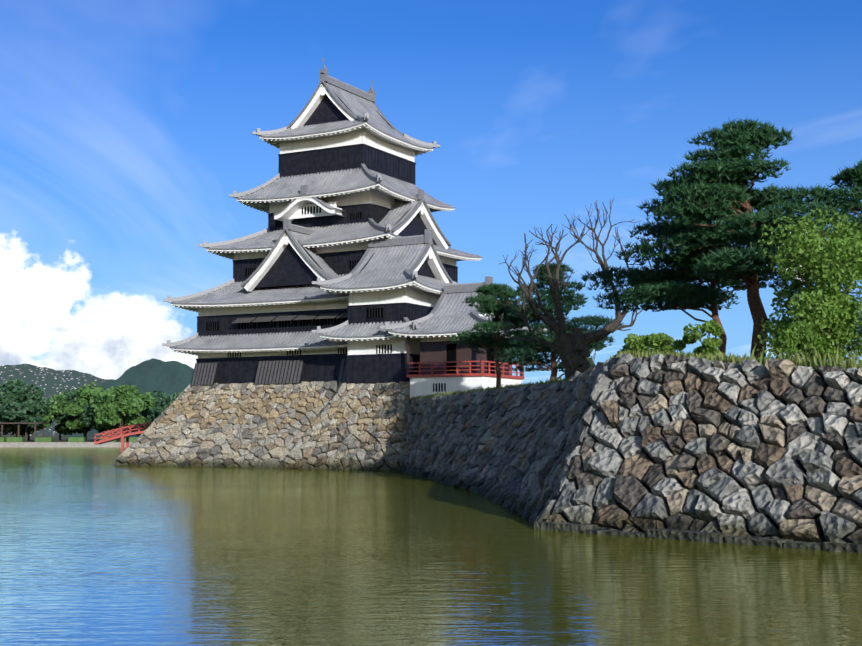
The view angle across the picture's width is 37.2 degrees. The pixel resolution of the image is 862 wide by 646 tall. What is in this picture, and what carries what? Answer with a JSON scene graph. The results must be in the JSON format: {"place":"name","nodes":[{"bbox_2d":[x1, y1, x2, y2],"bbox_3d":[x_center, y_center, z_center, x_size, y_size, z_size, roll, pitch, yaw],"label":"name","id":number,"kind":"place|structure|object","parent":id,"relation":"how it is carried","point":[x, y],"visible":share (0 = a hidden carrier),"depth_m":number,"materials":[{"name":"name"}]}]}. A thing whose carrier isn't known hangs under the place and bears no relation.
{"place":"outdoors","nodes":[
{"label":"outdoors","id":0,"kind":"place"},
{"bbox_2d":[4,436,99,437],"bbox_3d":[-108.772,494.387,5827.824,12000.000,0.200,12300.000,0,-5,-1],"label":"hedge","id":1,"kind":"object","parent":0,"point":[49,436],"depth_m":783.87,"materials":[{"name":"green plant"}]},
{"bbox_2d":[0,364,113,435],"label":"hill town","id":2,"kind":"object","parent":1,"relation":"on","point":[50,382],"visible":0.27,"depth_m":894.79},
{"bbox_2d":[69,358,193,436],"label":"hill wood","id":3,"kind":"object","parent":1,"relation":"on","point":[167,377],"visible":0.15,"depth_m":697.00,"materials":[{"name":"green plant"}]},
{"bbox_2d":[0,423,137,446],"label":"shore","id":4,"kind":"structure","parent":0,"point":[19,441],"depth_m":196.29,"materials":[{"name":"grey concrete"}]},
{"bbox_2d":[0,378,51,436],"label":"park tree","id":5,"kind":"object","parent":4,"relation":"on","point":[15,394],"visible":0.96,"depth_m":206.11,"materials":[{"name":"green plant"}]},
{"bbox_2d":[4,400,53,436],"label":"park tree","id":6,"kind":"object","parent":4,"relation":"on","point":[48,416],"visible":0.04,"depth_m":213.59,"materials":[{"name":"green plant"}]},
{"bbox_2d":[46,399,74,440],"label":"park tree","id":7,"kind":"object","parent":4,"relation":"on","point":[58,428],"visible":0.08,"depth_m":223.40,"materials":[{"name":"green plant"}]},
{"bbox_2d":[47,381,103,436],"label":"park tree","id":8,"kind":"object","parent":4,"relation":"on","point":[84,395],"visible":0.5,"depth_m":215.83,"materials":[{"name":"green plant"}]},
{"bbox_2d":[52,388,103,433],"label":"park tree","id":9,"kind":"object","parent":4,"relation":"on","point":[61,419],"visible":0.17,"depth_m":218.07,"materials":[{"name":"green plant"}]},
{"bbox_2d":[59,390,112,439],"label":"park tree","id":10,"kind":"object","parent":4,"relation":"on","point":[88,428],"visible":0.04,"depth_m":225.38,"materials":[{"name":"green plant"}]},
{"bbox_2d":[73,390,127,430],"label":"park tree","id":11,"kind":"object","parent":4,"relation":"on","point":[87,418],"visible":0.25,"depth_m":210.88,"materials":[{"name":"green plant"}]},
{"bbox_2d":[90,386,129,435],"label":"park tree","id":12,"kind":"object","parent":4,"relation":"on","point":[103,429],"depth_m":227.85,"materials":[{"name":"green plant"}]},
{"bbox_2d":[90,384,155,440],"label":"park tree","id":13,"kind":"object","parent":4,"relation":"on","point":[126,405],"visible":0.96,"depth_m":206.14,"materials":[{"name":"green plant"}]},
{"bbox_2d":[140,391,169,430],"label":"park tree","id":14,"kind":"object","parent":4,"relation":"on","point":[149,414],"visible":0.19,"depth_m":215.01,"materials":[{"name":"green plant"}]},
{"bbox_2d":[153,394,178,420],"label":"park tree","id":15,"kind":"object","parent":4,"relation":"on","point":[166,403],"visible":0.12,"depth_m":209.75,"materials":[{"name":"green plant"}]},
{"bbox_2d":[0,447,861,645],"bbox_3d":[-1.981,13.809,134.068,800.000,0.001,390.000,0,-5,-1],"label":"moat water","id":16,"kind":"structure","parent":0,"point":[97,548],"depth_m":22.90,"materials":[{"name":"green liquid"}]},
{"bbox_2d":[94,422,151,451],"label":"red bridge","id":17,"kind":"structure","parent":16,"relation":"in","point":[122,436],"depth_m":148.62,"materials":[{"name":"paint"}]},
{"bbox_2d":[111,381,409,469],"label":"stone wall","id":18,"kind":"structure","parent":16,"relation":"in","point":[326,425],"depth_m":89.81,"materials":[{"name":"grey stone"}]},
{"bbox_2d":[162,58,482,385],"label":"keep","id":19,"kind":"structure","parent":18,"relation":"on","point":[337,193],"depth_m":95.75,"materials":[{"name":"tile"}]},
{"bbox_2d":[311,229,458,383],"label":"castle turret","id":20,"kind":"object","parent":18,"relation":"on","point":[397,280],"visible":0.65,"depth_m":87.44,"materials":[{"name":"tile"}]},
{"bbox_2d":[397,354,861,553],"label":"stone wall","id":21,"kind":"structure","parent":16,"relation":"in","point":[744,452],"depth_m":32.21,"materials":[{"name":"grey stone"}]},
{"bbox_2d":[0,0,861,384],"label":"sky","id":22,"kind":"structure","parent":0,"point":[127,126],"materials":[{"name":"blue"}]},
{"bbox_2d":[408,349,726,399],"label":"grass","id":23,"kind":"structure","parent":0,"point":[501,387],"depth_m":61.44,"materials":[{"name":"green plant"}]},
{"bbox_2d":[623,348,861,370],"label":"grass","id":24,"kind":"structure","parent":0,"point":[732,358],"depth_m":33.77,"materials":[{"name":"green plant"}]},
{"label":"castle bailey ground","id":25,"kind":"structure","parent":0,"visible":0},
{"bbox_2d":[379,276,546,398],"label":"castle pavilion","id":26,"kind":"structure","parent":25,"relation":"on","point":[446,364],"depth_m":84.31,"materials":[{"name":"tile"}]},
{"bbox_2d":[449,282,550,388],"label":"pine","id":27,"kind":"object","parent":25,"relation":"on","point":[489,305],"visible":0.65,"depth_m":72.59,"materials":[{"name":"green plant"}]},
{"bbox_2d":[493,261,623,380],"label":"pine","id":28,"kind":"object","parent":25,"relation":"on","point":[536,357],"visible":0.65,"depth_m":66.53,"materials":[{"name":"green plant"}]},
{"bbox_2d":[500,198,660,379],"bbox_3d":[6.796,-1.204,56.055,7.656,9.020,4.039,0,-5,-1],"label":"dead tree","id":29,"kind":"object","parent":25,"relation":"on","point":[573,351],"visible":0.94,"depth_m":55.98,"materials":[{"name":"brown wood"}]},
{"bbox_2d":[586,342,603,365],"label":"shrub","id":30,"kind":"object","parent":25,"relation":"on","point":[591,350],"visible":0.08,"depth_m":85.16,"materials":[{"name":"green plant"}]},
{"bbox_2d":[613,344,649,356],"bbox_3d":[9.509,2.138,59.974,2.594,2.545,3.260,0,-5,-1],"label":"shrub","id":31,"kind":"object","parent":25,"relation":"on","point":[624,348],"visible":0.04,"depth_m":59.83,"materials":[{"name":"green plant"}]},
{"bbox_2d":[624,333,659,352],"bbox_3d":[6.866,1.069,40.988,1.360,1.483,1.168,-1,-5,15],"label":"bush","id":32,"kind":"object","parent":25,"relation":"on","point":[632,342],"visible":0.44,"depth_m":40.85,"materials":[{"name":"green plant"}]},
{"bbox_2d":[642,332,696,352],"bbox_3d":[6.863,0.900,37.545,1.432,1.246,1.512,3,-5,-28],"label":"bush","id":33,"kind":"object","parent":25,"relation":"on","point":[661,341],"visible":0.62,"depth_m":37.22,"materials":[{"name":"green plant"}]},
{"bbox_2d":[580,171,792,363],"bbox_3d":[9.723,-1.714,47.332,8.078,8.278,6.989,0,-5,-1],"label":"pine","id":34,"kind":"object","parent":25,"relation":"on","point":[668,286],"visible":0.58,"depth_m":46.40,"materials":[{"name":"green plant"}]},
{"bbox_2d":[682,320,723,356],"bbox_3d":[7.710,0.622,35.898,1.169,1.512,1.421,0,-5,-1],"label":"bush","id":35,"kind":"object","parent":25,"relation":"on","point":[709,343],"visible":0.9,"depth_m":35.97,"materials":[{"name":"green plant"}]},
{"bbox_2d":[645,117,850,356],"bbox_3d":[10.853,-2.468,43.162,7.143,9.082,7.171,0,-5,-1],"label":"pine","id":36,"kind":"object","parent":25,"relation":"on","point":[728,166],"visible":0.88,"depth_m":42.66,"materials":[{"name":"green plant"}]},
{"bbox_2d":[769,321,822,360],"bbox_3d":[9.841,0.571,34.599,1.438,1.402,1.656,0,-5,-1],"label":"bush","id":37,"kind":"object","parent":25,"relation":"on","point":[797,334],"visible":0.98,"depth_m":34.27,"materials":[{"name":"green plant"}]},
{"bbox_2d":[749,342,859,368],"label":"tall grass","id":38,"kind":"structure","parent":25,"relation":"on","point":[797,355],"depth_m":32.06,"materials":[{"name":"green plant"}]},
{"bbox_2d":[754,207,861,369],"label":"leafy tree","id":39,"kind":"object","parent":25,"relation":"on","point":[835,314],"visible":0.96,"depth_m":38.36,"materials":[{"name":"green plant"}]},
{"bbox_2d":[806,160,861,266],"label":"pine","id":40,"kind":"object","parent":25,"relation":"on","point":[850,178],"visible":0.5,"depth_m":43.66,"materials":[{"name":"green plant"}]}
]}

